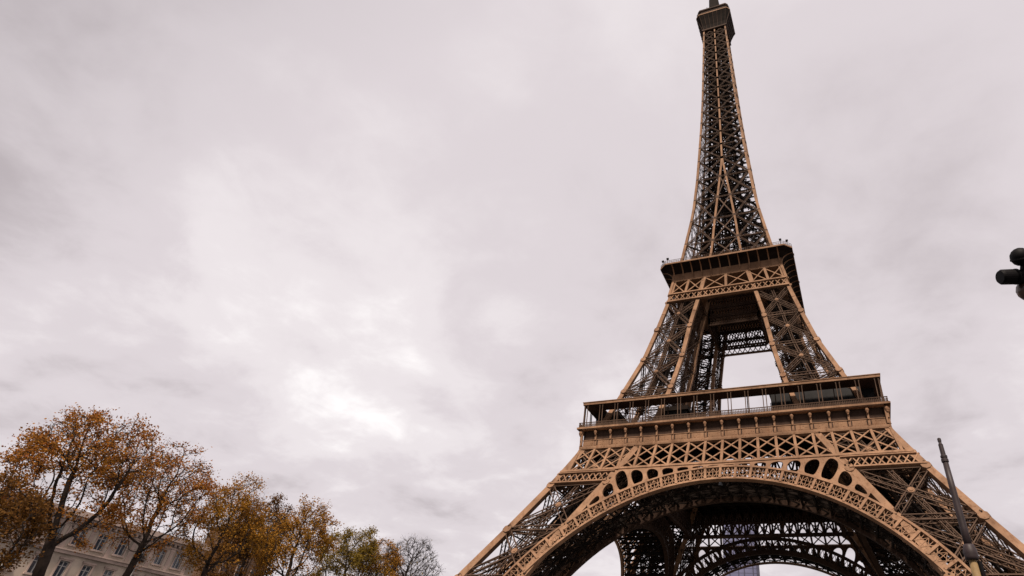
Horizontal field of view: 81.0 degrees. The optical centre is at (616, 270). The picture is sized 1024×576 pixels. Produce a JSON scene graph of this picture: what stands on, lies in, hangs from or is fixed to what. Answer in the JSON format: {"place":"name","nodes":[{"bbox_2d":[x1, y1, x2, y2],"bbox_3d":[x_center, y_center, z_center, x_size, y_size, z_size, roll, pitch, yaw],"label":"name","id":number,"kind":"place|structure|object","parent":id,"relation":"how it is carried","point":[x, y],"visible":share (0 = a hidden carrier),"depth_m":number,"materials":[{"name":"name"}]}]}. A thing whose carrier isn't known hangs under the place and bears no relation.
{"place":"outdoors","nodes":[
{"label":"outdoors","id":0,"kind":"place"},
{"bbox_2d":[0,488,210,575],"bbox_3d":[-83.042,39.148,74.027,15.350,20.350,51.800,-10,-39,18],"label":"stone building","id":1,"kind":"structure","parent":0,"point":[98,559],"depth_m":82.95,"materials":[{"name":"stone"}]},
{"bbox_2d":[4,545,25,571],"bbox_3d":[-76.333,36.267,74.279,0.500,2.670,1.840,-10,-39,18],"label":"window","id":2,"kind":"structure","parent":1,"relation":"in","point":[10,545],"depth_m":74.43,"materials":[{"name":"paint"}]},
{"bbox_2d":[22,551,40,574],"bbox_3d":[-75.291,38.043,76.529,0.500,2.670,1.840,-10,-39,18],"label":"window","id":3,"kind":"structure","parent":1,"relation":"in","point":[29,570],"depth_m":76.17,"materials":[{"name":"paint"}]},
{"bbox_2d":[44,520,69,538],"bbox_3d":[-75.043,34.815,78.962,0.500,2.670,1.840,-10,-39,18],"label":"window","id":4,"kind":"structure","parent":1,"relation":"in","point":[59,530],"depth_m":79.48,"materials":[{"name":"glass"}]},
{"bbox_2d":[50,556,74,575],"bbox_3d":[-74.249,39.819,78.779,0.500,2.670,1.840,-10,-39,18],"label":"window","id":5,"kind":"structure","parent":1,"relation":"in","point":[63,562],"depth_m":78.99,"materials":[{"name":"paint"}]},
{"bbox_2d":[67,528,91,547],"bbox_3d":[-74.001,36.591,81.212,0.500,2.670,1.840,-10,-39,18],"label":"window","id":6,"kind":"structure","parent":1,"relation":"in","point":[80,534],"depth_m":81.18,"materials":[{"name":"glass"}]},
{"bbox_2d":[76,561,96,575],"bbox_3d":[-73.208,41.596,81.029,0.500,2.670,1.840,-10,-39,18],"label":"window","id":7,"kind":"structure","parent":1,"relation":"in","point":[85,568],"depth_m":81.39,"materials":[{"name":"glass"}]},
{"bbox_2d":[90,531,112,552],"bbox_3d":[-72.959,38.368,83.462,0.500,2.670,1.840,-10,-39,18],"label":"window","id":8,"kind":"structure","parent":1,"relation":"in","point":[98,542],"depth_m":83.43,"materials":[{"name":"glass"}]},
{"bbox_2d":[101,566,117,575],"bbox_3d":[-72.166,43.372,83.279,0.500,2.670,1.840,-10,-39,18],"label":"window","id":9,"kind":"structure","parent":1,"relation":"in","point":[107,571],"depth_m":83.75,"materials":[{"name":"paint"}]},
{"bbox_2d":[111,538,131,557],"bbox_3d":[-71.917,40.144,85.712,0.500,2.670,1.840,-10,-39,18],"label":"window","id":10,"kind":"structure","parent":1,"relation":"in","point":[117,552],"depth_m":85.63,"materials":[{"name":"glass"}]},
{"bbox_2d":[150,547,169,566],"bbox_3d":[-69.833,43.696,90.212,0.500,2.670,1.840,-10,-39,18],"label":"window","id":11,"kind":"structure","parent":1,"relation":"in","point":[156,561],"depth_m":90.26,"materials":[{"name":"glass"}]},
{"bbox_2d":[169,550,186,570],"bbox_3d":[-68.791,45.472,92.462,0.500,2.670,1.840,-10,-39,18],"label":"window","id":12,"kind":"structure","parent":1,"relation":"in","point":[175,564],"depth_m":92.37,"materials":[{"name":"paint"}]},
{"bbox_2d":[191,526,274,575],"bbox_3d":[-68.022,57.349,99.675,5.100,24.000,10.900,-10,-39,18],"label":"tree","id":13,"kind":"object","parent":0,"point":[219,570],"depth_m":102.01,"materials":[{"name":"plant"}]},
{"bbox_2d":[0,0,1023,575],"label":"sky","id":14,"kind":"structure","parent":0,"point":[382,261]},
{"bbox_2d":[723,524,759,575],"bbox_3d":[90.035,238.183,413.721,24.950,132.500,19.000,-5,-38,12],"label":"glass tower","id":15,"kind":"structure","parent":0,"point":[752,571],"depth_m":421.11,"materials":[{"name":"grey glass"}]},
{"bbox_3d":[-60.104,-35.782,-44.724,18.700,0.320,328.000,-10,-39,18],"label":"pavement","id":16,"kind":"structure","parent":0,"visible":0},
{"bbox_2d":[0,465,69,575],"bbox_3d":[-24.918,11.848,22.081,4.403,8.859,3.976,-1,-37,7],"label":"autumn tree","id":17,"kind":"object","parent":16,"relation":"on","point":[30,530],"visible":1,"depth_m":23.77,"materials":[{"name":"orange plant"}]},
{"bbox_2d":[0,402,168,575],"bbox_3d":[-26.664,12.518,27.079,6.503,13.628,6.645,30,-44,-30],"label":"autumn tree","id":18,"kind":"object","parent":16,"relation":"on","point":[111,477],"visible":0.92,"depth_m":28.83,"materials":[{"name":"orange plant"}]},
{"bbox_2d":[98,440,229,575],"bbox_3d":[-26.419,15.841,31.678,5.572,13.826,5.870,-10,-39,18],"label":"autumn tree","id":19,"kind":"object","parent":16,"relation":"on","point":[161,497],"visible":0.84,"depth_m":33.72,"materials":[{"name":"orange plant"}]},
{"bbox_2d":[169,471,272,575],"bbox_3d":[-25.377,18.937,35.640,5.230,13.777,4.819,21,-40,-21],"label":"autumn tree","id":20,"kind":"object","parent":16,"relation":"on","point":[232,508],"visible":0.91,"depth_m":37.39,"materials":[{"name":"orange plant"}]},
{"bbox_2d":[196,492,294,575],"bbox_3d":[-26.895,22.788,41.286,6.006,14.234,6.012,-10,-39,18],"label":"autumn tree","id":21,"kind":"object","parent":16,"relation":"on","point":[238,540],"visible":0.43,"depth_m":42.34,"materials":[{"name":"orange plant"}]},
{"bbox_2d":[243,493,343,575],"bbox_3d":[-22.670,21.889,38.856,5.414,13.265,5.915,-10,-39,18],"label":"autumn tree","id":22,"kind":"object","parent":16,"relation":"on","point":[319,525],"visible":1,"depth_m":40.76,"materials":[{"name":"yellow plant"}]},
{"bbox_2d":[311,524,386,575],"bbox_3d":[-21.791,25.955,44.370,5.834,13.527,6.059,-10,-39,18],"label":"autumn tree","id":23,"kind":"object","parent":16,"relation":"on","point":[346,552],"visible":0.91,"depth_m":46.67,"materials":[{"name":"green plant"}]},
{"bbox_2d":[346,538,404,575],"bbox_3d":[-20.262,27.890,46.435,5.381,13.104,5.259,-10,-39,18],"label":"autumn tree","id":24,"kind":"object","parent":16,"relation":"on","point":[391,559],"visible":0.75,"depth_m":48.73,"materials":[{"name":"orange plant"}]},
{"bbox_2d":[370,533,443,575],"bbox_3d":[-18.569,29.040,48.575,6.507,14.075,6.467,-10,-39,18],"label":"bare tree","id":25,"kind":"object","parent":16,"relation":"on","point":[411,562],"visible":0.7,"depth_m":51.34,"materials":[{"name":"grey plant"}]},
{"bbox_3d":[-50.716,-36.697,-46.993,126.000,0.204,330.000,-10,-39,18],"label":"road","id":26,"kind":"structure","parent":0,"visible":0},
{"bbox_2d":[937,438,985,575],"bbox_3d":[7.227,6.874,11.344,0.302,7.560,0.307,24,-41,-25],"label":"street pole","id":27,"kind":"object","parent":26,"relation":"on","point":[970,553],"visible":1,"depth_m":12.41,"materials":[{"name":"grey metal"}]},
{"bbox_2d":[995,248,1023,299],"bbox_3d":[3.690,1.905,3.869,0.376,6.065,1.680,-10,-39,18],"label":"camera mast","id":28,"kind":"object","parent":26,"relation":"on","point":[1010,276],"visible":1,"depth_m":5.95,"materials":[{"name":"black plastic"}]},
{"label":"ground","id":29,"kind":"structure","parent":0,"visible":0},
{"bbox_2d":[455,0,1023,575],"bbox_3d":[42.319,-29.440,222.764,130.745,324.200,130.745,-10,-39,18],"label":"lattice tower","id":30,"kind":"structure","parent":29,"relation":"on","point":[865,472],"depth_m":140.18,"materials":[{"name":"metal"}]}
]}

